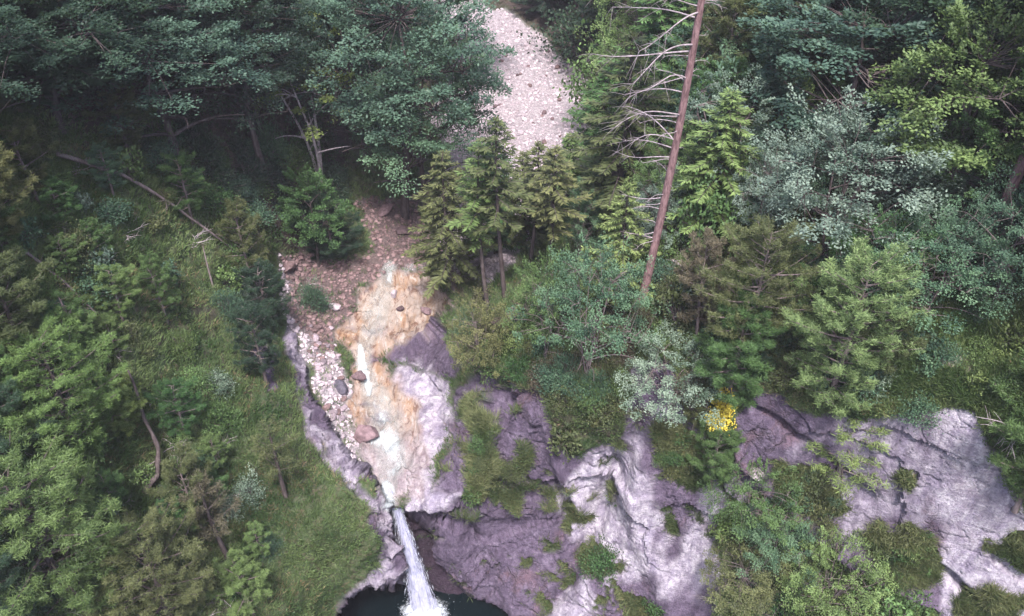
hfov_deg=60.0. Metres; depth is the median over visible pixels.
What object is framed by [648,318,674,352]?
leafy plant
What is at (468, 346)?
shrub
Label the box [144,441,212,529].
pine tree
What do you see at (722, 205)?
shrub
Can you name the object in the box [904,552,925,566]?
leafy plant
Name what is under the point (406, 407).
stream bed
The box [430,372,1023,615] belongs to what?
grass tufts
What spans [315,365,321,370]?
cobble
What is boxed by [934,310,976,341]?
leafy plant
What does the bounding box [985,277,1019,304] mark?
leafy plant
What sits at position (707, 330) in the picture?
leafy plant
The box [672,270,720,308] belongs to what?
shrub
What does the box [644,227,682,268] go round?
shrub
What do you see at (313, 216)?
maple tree
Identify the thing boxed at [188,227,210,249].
dead branches
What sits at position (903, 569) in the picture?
shrub
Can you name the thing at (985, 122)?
maple tree
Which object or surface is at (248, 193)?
shrub
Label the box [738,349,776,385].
conifer shrub
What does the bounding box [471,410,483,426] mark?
shrub
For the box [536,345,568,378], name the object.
conifer shrub
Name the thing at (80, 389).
conifer shrub
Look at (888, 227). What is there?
conifer shrub
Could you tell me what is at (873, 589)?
shrub
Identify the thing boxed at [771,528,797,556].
shrub
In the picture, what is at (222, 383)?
shrub
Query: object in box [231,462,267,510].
shrub
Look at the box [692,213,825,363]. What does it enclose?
pine tree
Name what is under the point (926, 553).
leafy plant
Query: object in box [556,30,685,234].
spruce tree
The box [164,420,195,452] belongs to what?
shrub
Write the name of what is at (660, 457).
shrub
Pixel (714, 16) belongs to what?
beech tree
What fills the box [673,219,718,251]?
shrub
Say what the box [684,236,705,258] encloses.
conifer shrub
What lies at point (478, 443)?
shrub
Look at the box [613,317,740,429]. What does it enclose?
willow tree
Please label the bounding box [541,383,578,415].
shrub
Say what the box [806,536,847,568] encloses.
shrub
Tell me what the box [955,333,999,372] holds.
shrub
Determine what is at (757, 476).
boulder
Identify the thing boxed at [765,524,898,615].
willow tree
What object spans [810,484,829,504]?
shrub
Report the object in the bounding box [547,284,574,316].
shrub
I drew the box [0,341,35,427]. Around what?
pine tree
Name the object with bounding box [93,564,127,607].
leafy plant
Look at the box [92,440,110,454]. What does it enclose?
leafy plant
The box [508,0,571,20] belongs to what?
spruce tree
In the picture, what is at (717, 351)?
pine tree
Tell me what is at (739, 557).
shrub
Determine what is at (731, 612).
conifer shrub
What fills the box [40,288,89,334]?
pine tree
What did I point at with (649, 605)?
leafy plant
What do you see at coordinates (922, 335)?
leafy plant
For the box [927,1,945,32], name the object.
maple tree
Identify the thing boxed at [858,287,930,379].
pine tree
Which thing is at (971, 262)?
shrub
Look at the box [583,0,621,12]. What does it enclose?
spruce tree
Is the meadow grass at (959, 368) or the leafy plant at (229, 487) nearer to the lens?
the meadow grass at (959, 368)
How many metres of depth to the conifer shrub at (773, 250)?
45.59 m
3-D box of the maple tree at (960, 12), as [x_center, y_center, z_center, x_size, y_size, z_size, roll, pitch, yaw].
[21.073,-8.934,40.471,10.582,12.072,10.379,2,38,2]
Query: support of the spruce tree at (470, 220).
on the hillside
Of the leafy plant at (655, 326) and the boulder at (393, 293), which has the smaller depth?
the leafy plant at (655, 326)
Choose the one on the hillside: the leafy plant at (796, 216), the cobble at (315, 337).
the leafy plant at (796, 216)
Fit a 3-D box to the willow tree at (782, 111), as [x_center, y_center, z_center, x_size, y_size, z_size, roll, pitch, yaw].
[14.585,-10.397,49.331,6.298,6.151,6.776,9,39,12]
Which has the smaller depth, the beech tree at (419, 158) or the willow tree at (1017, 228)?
the willow tree at (1017, 228)
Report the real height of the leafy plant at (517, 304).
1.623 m
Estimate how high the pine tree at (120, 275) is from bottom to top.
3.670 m
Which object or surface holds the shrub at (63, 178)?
on the hillside
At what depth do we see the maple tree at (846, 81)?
49.88 m
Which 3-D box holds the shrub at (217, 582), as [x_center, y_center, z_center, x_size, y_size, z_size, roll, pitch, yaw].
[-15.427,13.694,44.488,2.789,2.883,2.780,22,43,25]
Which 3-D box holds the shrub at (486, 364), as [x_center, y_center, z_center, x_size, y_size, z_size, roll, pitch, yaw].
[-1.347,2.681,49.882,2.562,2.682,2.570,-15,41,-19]
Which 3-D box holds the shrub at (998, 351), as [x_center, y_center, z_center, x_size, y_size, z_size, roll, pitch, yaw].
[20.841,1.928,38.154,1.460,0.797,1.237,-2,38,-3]
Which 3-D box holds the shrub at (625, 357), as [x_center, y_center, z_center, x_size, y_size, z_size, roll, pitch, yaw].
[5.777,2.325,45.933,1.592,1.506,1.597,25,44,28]
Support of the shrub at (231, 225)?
on the hillside
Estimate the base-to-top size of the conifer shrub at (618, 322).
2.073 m
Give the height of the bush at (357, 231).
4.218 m
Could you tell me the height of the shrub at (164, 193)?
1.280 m
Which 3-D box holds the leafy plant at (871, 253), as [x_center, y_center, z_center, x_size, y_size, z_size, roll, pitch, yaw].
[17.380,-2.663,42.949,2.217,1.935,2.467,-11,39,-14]
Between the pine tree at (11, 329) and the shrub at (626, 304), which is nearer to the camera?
the pine tree at (11, 329)
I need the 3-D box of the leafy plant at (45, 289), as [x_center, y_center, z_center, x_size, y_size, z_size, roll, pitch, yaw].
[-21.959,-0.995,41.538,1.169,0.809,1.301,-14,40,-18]
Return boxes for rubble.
[280,190,442,353]
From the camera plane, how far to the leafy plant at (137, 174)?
48.61 m
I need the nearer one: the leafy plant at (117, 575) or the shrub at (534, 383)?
the leafy plant at (117, 575)
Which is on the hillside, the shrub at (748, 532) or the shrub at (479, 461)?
the shrub at (748, 532)
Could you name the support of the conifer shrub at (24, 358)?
on the hillside
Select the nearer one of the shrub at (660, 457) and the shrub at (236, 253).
the shrub at (660, 457)
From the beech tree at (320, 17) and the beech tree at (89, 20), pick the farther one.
the beech tree at (320, 17)
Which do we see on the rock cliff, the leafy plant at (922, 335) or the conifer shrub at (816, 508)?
the conifer shrub at (816, 508)
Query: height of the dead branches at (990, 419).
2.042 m
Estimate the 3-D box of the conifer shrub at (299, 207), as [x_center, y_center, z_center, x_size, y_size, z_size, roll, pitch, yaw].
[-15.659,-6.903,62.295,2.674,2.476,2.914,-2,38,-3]
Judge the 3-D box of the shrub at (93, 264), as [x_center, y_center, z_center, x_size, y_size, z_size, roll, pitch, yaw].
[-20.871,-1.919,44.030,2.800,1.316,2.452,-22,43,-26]
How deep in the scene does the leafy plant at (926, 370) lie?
38.96 m
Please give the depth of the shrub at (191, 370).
47.59 m
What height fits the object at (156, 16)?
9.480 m
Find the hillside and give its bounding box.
[0,0,1023,615]
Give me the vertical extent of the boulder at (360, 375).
0.602 m
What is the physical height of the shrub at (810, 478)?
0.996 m
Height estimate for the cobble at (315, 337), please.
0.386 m
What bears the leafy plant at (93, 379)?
on the hillside
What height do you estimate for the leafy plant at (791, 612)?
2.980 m
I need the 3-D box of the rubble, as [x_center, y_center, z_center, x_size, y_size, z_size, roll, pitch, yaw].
[-10.476,-3.854,65.074,9.593,3.858,17.717,28,46,31]
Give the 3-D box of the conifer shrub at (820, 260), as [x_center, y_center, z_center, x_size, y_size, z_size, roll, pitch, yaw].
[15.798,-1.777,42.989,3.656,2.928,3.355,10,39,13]
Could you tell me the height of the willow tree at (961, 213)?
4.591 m
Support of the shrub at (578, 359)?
on the hillside
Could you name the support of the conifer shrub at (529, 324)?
on the hillside
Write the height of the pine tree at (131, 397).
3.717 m
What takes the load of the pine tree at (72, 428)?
on the hillside
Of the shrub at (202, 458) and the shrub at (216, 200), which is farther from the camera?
the shrub at (216, 200)
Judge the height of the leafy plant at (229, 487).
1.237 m
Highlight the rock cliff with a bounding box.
[282,327,1023,615]
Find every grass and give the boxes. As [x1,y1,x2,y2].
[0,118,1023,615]
[869,297,1023,434]
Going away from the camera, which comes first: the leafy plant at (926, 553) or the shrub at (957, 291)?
the shrub at (957, 291)
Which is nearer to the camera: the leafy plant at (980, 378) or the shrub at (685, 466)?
the leafy plant at (980, 378)
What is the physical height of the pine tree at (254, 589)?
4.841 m
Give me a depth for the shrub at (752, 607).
48.45 m
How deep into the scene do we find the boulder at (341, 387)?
56.39 m
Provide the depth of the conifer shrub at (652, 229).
49.07 m
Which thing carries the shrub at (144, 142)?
on the hillside
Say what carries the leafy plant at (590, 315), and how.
on the hillside
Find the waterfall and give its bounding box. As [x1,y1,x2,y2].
[387,488,449,615]
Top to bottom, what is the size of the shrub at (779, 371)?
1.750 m
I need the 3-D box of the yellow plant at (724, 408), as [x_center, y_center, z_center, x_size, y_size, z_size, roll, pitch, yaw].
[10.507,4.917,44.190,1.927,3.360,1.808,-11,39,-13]
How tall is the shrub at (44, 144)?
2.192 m
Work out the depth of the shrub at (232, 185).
56.15 m
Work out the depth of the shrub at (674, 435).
46.22 m
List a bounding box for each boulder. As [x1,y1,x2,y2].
[283,261,295,272]
[328,303,340,310]
[334,379,347,394]
[351,370,366,380]
[354,425,378,443]
[379,203,392,216]
[391,289,396,297]
[395,224,412,234]
[396,305,403,311]
[420,307,431,314]
[748,467,764,480]
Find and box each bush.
[28,173,81,224]
[297,205,364,261]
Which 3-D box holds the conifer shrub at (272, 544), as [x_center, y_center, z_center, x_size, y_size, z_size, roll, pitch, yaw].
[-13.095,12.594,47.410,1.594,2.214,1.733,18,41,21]
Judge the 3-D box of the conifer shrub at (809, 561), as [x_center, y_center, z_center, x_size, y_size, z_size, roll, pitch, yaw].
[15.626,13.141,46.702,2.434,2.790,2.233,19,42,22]
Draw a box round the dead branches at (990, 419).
[979,406,1014,459]
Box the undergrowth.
[0,0,1023,253]
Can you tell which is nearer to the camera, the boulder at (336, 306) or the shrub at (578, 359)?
the shrub at (578, 359)
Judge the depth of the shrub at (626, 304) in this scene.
47.01 m
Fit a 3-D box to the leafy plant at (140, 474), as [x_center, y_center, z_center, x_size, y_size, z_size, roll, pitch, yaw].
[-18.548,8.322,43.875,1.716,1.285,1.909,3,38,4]
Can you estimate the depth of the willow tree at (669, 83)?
52.03 m
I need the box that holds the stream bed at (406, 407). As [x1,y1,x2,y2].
[334,269,459,513]
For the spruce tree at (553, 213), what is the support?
on the hillside
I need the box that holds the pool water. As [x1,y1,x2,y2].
[338,582,507,615]
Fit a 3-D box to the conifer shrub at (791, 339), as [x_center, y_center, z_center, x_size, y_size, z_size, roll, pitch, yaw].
[13.742,0.745,42.132,3.645,3.118,3.353,-13,40,-16]
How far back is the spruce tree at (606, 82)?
62.94 m
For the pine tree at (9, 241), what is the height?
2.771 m
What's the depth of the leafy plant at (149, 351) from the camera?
45.88 m
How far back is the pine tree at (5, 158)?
39.02 m
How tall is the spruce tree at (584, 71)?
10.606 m
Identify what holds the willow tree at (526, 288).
on the hillside
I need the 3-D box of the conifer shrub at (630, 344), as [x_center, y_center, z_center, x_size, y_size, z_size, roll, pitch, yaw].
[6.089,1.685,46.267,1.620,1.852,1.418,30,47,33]
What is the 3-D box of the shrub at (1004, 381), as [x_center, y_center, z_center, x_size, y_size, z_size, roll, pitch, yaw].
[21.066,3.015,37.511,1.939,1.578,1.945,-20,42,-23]
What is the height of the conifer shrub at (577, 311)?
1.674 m
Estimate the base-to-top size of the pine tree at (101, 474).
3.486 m
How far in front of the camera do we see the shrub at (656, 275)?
46.15 m
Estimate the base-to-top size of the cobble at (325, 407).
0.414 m
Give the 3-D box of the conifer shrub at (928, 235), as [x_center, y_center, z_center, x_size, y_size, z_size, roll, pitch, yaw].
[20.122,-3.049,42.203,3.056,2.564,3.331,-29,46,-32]
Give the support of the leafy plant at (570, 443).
on the hillside
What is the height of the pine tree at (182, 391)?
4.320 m
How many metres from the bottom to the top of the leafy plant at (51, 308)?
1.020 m
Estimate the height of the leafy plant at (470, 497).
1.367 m
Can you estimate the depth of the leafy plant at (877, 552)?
44.63 m
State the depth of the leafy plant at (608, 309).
47.77 m
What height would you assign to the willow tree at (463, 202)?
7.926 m
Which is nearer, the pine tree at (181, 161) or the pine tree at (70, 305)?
the pine tree at (70, 305)
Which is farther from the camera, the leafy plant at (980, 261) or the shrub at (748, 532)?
the shrub at (748, 532)
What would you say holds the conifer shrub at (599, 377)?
on the hillside
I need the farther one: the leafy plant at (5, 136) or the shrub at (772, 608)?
the shrub at (772, 608)
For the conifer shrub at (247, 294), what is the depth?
55.02 m
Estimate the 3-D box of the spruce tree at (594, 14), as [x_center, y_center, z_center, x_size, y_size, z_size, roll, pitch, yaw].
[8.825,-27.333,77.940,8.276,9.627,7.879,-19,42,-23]
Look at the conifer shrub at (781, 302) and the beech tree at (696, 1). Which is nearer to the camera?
the conifer shrub at (781, 302)
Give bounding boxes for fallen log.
[26,252,95,312]
[55,151,264,275]
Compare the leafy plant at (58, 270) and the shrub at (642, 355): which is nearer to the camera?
the leafy plant at (58, 270)
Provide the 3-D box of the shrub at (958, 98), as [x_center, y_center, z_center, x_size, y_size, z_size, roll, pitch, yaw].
[24.303,-11.376,47.024,4.583,4.875,4.568,18,41,22]
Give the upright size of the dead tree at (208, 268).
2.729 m
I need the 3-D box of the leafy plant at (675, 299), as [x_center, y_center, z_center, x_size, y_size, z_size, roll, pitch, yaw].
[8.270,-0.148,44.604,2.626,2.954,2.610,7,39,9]
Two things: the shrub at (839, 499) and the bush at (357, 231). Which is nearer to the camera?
the shrub at (839, 499)
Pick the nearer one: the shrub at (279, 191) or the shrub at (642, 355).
the shrub at (642, 355)
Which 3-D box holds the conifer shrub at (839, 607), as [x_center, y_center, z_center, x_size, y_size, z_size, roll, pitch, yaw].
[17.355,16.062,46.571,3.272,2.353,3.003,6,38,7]
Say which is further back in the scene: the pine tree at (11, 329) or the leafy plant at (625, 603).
the leafy plant at (625, 603)
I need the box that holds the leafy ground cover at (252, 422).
[0,82,1023,615]
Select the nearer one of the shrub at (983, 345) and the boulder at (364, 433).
the shrub at (983, 345)
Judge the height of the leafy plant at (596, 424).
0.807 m
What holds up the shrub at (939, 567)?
on the rock cliff
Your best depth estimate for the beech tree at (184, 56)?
47.55 m
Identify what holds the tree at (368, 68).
on the hillside
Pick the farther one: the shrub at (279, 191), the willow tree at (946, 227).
the shrub at (279, 191)
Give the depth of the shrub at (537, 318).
49.36 m
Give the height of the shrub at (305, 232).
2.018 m
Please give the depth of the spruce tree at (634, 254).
45.03 m
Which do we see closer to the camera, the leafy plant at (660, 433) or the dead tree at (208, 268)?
the leafy plant at (660, 433)
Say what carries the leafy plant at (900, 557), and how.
on the rock cliff
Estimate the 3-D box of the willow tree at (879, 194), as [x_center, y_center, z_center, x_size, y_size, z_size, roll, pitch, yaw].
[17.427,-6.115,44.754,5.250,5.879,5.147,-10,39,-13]
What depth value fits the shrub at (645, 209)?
50.60 m
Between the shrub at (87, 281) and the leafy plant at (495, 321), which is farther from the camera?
the leafy plant at (495, 321)
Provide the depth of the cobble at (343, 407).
55.32 m
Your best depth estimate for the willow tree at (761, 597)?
46.35 m
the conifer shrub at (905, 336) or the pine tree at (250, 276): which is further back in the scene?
the pine tree at (250, 276)
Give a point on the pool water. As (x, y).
(368, 601)
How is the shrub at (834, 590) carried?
on the hillside
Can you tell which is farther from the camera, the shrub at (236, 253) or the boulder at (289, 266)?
the boulder at (289, 266)
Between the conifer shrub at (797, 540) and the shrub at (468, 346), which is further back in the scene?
the shrub at (468, 346)
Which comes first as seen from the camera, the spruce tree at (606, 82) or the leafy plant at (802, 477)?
the leafy plant at (802, 477)
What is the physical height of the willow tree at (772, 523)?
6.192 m
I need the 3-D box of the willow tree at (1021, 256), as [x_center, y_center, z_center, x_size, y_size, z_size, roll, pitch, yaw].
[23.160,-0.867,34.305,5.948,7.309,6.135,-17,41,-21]
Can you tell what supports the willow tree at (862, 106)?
on the hillside
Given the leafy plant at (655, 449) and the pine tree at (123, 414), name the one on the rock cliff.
the leafy plant at (655, 449)
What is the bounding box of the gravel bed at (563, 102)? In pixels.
[280,0,592,460]
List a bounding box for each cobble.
[313,334,318,341]
[314,324,321,328]
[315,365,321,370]
[322,403,330,410]
[323,374,332,379]
[329,409,337,413]
[330,413,336,420]
[339,415,346,420]
[340,404,347,411]
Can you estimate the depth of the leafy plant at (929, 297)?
40.05 m
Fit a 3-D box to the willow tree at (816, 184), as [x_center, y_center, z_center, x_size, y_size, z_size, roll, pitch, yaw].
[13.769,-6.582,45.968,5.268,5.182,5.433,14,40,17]
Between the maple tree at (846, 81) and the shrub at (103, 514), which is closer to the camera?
the shrub at (103, 514)
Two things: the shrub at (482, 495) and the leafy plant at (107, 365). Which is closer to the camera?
the leafy plant at (107, 365)
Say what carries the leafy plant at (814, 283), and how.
on the hillside
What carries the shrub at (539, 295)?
on the hillside
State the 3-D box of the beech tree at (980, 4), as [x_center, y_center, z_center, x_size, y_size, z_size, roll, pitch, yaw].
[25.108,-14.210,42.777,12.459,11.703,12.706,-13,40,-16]
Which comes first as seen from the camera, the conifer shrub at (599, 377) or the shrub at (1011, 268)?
the shrub at (1011, 268)
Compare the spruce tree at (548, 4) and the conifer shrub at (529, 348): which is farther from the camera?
the spruce tree at (548, 4)
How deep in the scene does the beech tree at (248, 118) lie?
54.26 m
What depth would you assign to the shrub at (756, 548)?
47.47 m
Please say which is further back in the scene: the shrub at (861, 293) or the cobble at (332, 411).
the cobble at (332, 411)
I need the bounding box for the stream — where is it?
[358,275,398,510]
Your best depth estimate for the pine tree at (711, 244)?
42.25 m
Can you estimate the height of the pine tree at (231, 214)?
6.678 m
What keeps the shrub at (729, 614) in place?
on the hillside
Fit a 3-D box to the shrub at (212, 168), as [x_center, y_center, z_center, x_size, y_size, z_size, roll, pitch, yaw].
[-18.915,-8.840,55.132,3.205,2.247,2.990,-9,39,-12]
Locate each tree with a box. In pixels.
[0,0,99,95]
[0,0,173,137]
[0,1,82,112]
[0,116,59,202]
[0,140,39,251]
[0,187,16,225]
[0,227,27,273]
[0,243,60,368]
[0,304,131,466]
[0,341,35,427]
[0,377,58,470]
[0,420,146,615]
[0,465,33,513]
[0,504,39,615]
[1,0,172,110]
[4,318,90,402]
[14,445,52,490]
[31,0,289,158]
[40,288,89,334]
[40,310,104,371]
[42,232,86,274]
[50,494,95,546]
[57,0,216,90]
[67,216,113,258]
[76,382,131,441]
[79,141,129,193]
[79,466,128,515]
[80,494,215,615]
[83,263,141,321]
[93,312,129,359]
[96,369,146,435]
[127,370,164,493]
[131,250,180,324]
[142,375,205,440]
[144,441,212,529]
[149,0,297,101]
[150,0,319,168]
[152,150,210,224]
[153,485,199,535]
[178,0,313,138]
[178,468,243,559]
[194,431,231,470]
[202,245,213,286]
[204,548,272,615]
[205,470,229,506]
[207,196,269,286]
[224,296,282,383]
[226,258,292,327]
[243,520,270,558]
[249,413,301,498]
[250,1,359,181]
[271,0,517,219]
[271,164,354,267]
[280,0,434,166]
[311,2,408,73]
[344,21,508,230]
[401,149,503,299]
[406,0,496,81]
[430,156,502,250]
[445,142,511,308]
[445,279,519,385]
[460,138,532,254]
[465,116,537,299]
[489,151,566,256]
[500,243,588,358]
[506,230,670,377]
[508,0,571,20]
[509,141,558,265]
[518,144,592,286]
[537,132,608,243]
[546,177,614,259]
[552,5,635,132]
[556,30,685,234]
[561,69,623,165]
[566,0,622,48]
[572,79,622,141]
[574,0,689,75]
[576,0,724,301]
[577,176,662,306]
[580,0,700,162]
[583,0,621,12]
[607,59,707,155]
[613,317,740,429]
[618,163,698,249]
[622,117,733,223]
[633,0,732,54]
[634,10,745,106]
[660,87,773,246]
[673,226,740,335]
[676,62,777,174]
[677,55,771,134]
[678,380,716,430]
[680,0,778,105]
[685,413,747,488]
[688,4,816,102]
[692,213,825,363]
[692,285,788,411]
[694,27,751,79]
[696,446,805,546]
[699,531,795,615]
[709,0,833,119]
[709,10,715,31]
[709,83,984,273]
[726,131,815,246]
[727,483,833,587]
[729,67,834,163]
[732,0,860,62]
[736,0,994,170]
[736,125,832,222]
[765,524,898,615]
[780,236,934,420]
[785,26,852,90]
[786,54,863,122]
[800,203,950,309]
[802,418,892,505]
[810,126,906,224]
[811,100,879,179]
[832,0,1023,108]
[833,74,925,140]
[833,194,1023,339]
[857,117,984,214]
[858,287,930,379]
[863,0,1023,217]
[872,0,983,59]
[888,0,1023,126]
[912,164,1011,239]
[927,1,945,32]
[931,68,1023,223]
[931,158,1023,309]
[941,0,1016,20]
[981,346,1023,513]
[983,145,1023,246]
[1012,253,1023,299]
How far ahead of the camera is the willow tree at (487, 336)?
48.70 m
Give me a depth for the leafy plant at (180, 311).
49.54 m
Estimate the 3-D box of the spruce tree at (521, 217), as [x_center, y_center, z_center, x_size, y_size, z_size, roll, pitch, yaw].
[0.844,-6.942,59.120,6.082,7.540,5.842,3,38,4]
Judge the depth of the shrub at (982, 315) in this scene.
39.13 m
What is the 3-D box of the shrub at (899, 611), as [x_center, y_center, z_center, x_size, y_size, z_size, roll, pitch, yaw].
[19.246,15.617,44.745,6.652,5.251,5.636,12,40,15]
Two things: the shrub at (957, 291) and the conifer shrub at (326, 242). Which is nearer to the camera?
the shrub at (957, 291)
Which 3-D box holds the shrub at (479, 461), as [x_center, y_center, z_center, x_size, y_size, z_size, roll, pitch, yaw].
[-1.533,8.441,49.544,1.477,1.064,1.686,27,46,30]
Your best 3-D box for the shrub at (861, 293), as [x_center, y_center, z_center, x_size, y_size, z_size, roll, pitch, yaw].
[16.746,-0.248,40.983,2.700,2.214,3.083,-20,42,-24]
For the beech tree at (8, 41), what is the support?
on the hillside
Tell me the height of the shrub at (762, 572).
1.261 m
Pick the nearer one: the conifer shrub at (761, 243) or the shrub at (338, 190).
the conifer shrub at (761, 243)
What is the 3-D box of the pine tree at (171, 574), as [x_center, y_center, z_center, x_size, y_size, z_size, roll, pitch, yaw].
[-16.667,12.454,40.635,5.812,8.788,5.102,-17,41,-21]
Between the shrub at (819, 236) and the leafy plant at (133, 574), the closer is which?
the leafy plant at (133, 574)
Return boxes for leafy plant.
[0,121,8,142]
[3,208,48,248]
[34,249,72,282]
[35,298,65,317]
[38,277,56,297]
[52,390,84,427]
[55,351,85,380]
[69,191,93,211]
[70,430,110,476]
[79,366,105,394]
[83,242,121,292]
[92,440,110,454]
[92,475,126,516]
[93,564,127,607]
[94,355,135,386]
[108,145,145,188]
[122,564,144,589]
[124,461,156,494]
[139,341,156,361]
[142,214,168,233]
[160,257,184,282]
[165,433,186,455]
[172,305,189,319]
[210,474,233,496]
[211,264,242,293]
[226,588,243,604]
[460,483,481,507]
[465,460,481,474]
[469,282,490,307]
[485,321,509,348]
[489,317,502,329]
[512,292,535,316]
[527,331,553,359]
[546,416,591,464]
[575,305,608,339]
[585,413,602,427]
[587,314,621,351]
[590,295,618,318]
[620,597,632,615]
[641,598,656,611]
[646,604,665,615]
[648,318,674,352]
[651,281,697,334]
[652,427,667,442]
[654,441,672,456]
[660,462,681,481]
[670,283,710,321]
[673,426,695,449]
[699,322,720,340]
[708,510,743,547]
[731,279,763,321]
[748,522,776,551]
[768,577,812,615]
[769,252,793,273]
[769,576,809,615]
[777,208,810,246]
[783,258,830,313]
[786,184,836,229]
[788,466,805,486]
[801,463,833,500]
[817,339,839,361]
[844,235,881,269]
[863,544,889,566]
[879,557,896,566]
[888,546,914,561]
[892,521,917,547]
[904,277,947,319]
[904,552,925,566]
[911,603,934,615]
[912,328,948,357]
[912,347,950,380]
[915,564,930,577]
[918,541,935,560]
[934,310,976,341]
[963,370,990,395]
[964,244,1018,278]
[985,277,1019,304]
[992,314,1023,355]
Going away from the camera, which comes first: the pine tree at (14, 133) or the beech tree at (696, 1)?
the pine tree at (14, 133)
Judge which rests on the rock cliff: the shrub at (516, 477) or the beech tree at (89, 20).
the shrub at (516, 477)
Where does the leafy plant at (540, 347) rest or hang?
on the hillside
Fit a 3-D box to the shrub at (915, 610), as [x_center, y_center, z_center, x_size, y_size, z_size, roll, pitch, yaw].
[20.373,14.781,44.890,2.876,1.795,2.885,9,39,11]
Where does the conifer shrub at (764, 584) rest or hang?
on the hillside
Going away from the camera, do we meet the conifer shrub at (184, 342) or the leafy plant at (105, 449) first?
the leafy plant at (105, 449)
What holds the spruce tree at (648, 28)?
on the hillside
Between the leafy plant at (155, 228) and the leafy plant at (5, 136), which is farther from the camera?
the leafy plant at (155, 228)
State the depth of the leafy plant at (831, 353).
41.34 m
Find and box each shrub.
[3,345,42,374]
[19,115,77,165]
[19,585,62,615]
[27,576,69,615]
[38,194,76,233]
[39,218,104,275]
[42,168,79,194]
[43,582,68,612]
[57,536,106,580]
[69,371,102,418]
[72,251,124,306]
[74,258,116,291]
[87,195,133,230]
[88,500,107,519]
[115,316,148,352]
[126,601,164,615]
[134,129,157,155]
[134,385,182,433]
[136,103,176,143]
[140,137,177,176]
[153,591,175,614]
[154,185,176,208]
[155,452,213,494]
[160,446,176,460]
[162,150,204,196]
[163,324,203,363]
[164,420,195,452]
[171,105,206,142]
[175,361,218,399]
[178,142,196,164]
[184,555,228,615]
[191,146,233,187]
[191,393,231,437]
[192,445,223,478]
[198,174,239,218]
[203,365,238,400]
[205,401,248,441]
[207,199,260,247]
[207,287,249,326]
[211,490,244,528]
[214,165,254,197]
[218,238,256,276]
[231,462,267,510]
[233,171,262,206]
[235,282,265,306]
[242,191,283,235]
[257,531,284,562]
[258,205,278,234]
[269,168,299,211]
[273,138,317,184]
[279,196,307,230]
[283,126,329,171]
[290,275,334,317]
[297,215,326,240]
[300,184,341,223]
[304,120,345,162]
[309,155,340,191]
[312,220,339,261]
[315,167,355,206]
[449,303,474,344]
[461,331,488,372]
[465,310,493,342]
[466,335,507,384]
[466,430,496,456]
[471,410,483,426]
[472,455,495,471]
[472,488,488,502]
[478,442,494,455]
[486,474,505,491]
[493,315,530,356]
[500,459,526,484]
[503,344,538,383]
[506,306,526,327]
[510,310,539,344]
[512,340,539,369]
[516,0,606,69]
[516,303,561,334]
[521,358,547,398]
[527,285,553,316]
[529,355,567,396]
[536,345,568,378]
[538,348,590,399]
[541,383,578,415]
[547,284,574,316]
[564,298,594,319]
[565,348,587,375]
[572,534,623,586]
[574,374,608,414]
[576,366,621,405]
[578,335,613,368]
[581,383,626,432]
[588,320,632,368]
[600,309,636,349]
[600,366,634,399]
[601,355,622,382]
[607,339,638,368]
[613,293,634,317]
[618,326,638,353]
[620,305,658,345]
[624,298,651,327]
[625,595,639,612]
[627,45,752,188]
[627,197,672,236]
[628,194,667,230]
[629,250,678,302]
[631,345,653,362]
[634,600,647,615]
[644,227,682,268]
[649,268,683,303]
[652,451,669,467]
[656,337,678,359]
[659,448,689,470]
[662,142,766,269]
[668,423,687,441]
[669,456,698,474]
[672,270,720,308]
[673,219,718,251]
[674,369,706,410]
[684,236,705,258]
[687,328,721,366]
[708,579,750,615]
[710,321,770,370]
[713,234,760,275]
[714,488,761,538]
[714,598,755,615]
[715,583,737,611]
[731,544,746,568]
[732,519,760,544]
[734,540,779,574]
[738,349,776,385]
[741,588,762,615]
[744,504,778,528]
[745,565,782,609]
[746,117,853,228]
[747,599,781,615]
[748,556,772,586]
[749,225,777,259]
[750,347,804,399]
[753,490,795,528]
[758,601,784,615]
[760,240,784,259]
[760,295,788,339]
[761,511,794,535]
[763,285,799,308]
[766,298,833,360]
[769,464,790,483]
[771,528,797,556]
[773,530,811,568]
[774,567,809,604]
[778,331,826,369]
[782,472,854,545]
[785,548,828,581]
[789,241,824,267]
[793,347,854,394]
[794,574,827,602]
[796,609,818,615]
[800,372,828,400]
[800,469,819,484]
[800,581,853,615]
[802,239,859,301]
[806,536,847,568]
[809,220,850,250]
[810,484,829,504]
[818,533,856,580]
[819,594,857,615]
[823,490,844,508]
[824,345,890,407]
[825,289,876,341]
[825,587,850,609]
[835,282,886,326]
[842,567,933,615]
[848,347,898,404]
[855,583,895,615]
[862,568,923,615]
[869,209,914,251]
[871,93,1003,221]
[888,385,949,435]
[889,324,920,347]
[890,231,931,275]
[893,586,943,615]
[896,562,913,577]
[908,238,974,300]
[909,313,937,332]
[917,215,950,265]
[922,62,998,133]
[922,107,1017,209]
[923,559,947,574]
[925,221,973,269]
[931,259,983,313]
[931,336,967,367]
[935,238,985,273]
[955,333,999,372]
[960,298,996,325]
[973,250,1022,281]
[981,360,1023,406]
[982,345,1008,364]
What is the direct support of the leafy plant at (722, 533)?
on the hillside
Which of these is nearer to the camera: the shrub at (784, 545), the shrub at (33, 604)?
the shrub at (33, 604)
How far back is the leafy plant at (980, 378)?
38.05 m
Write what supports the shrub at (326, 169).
on the hillside
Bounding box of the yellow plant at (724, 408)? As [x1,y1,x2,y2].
[704,387,737,435]

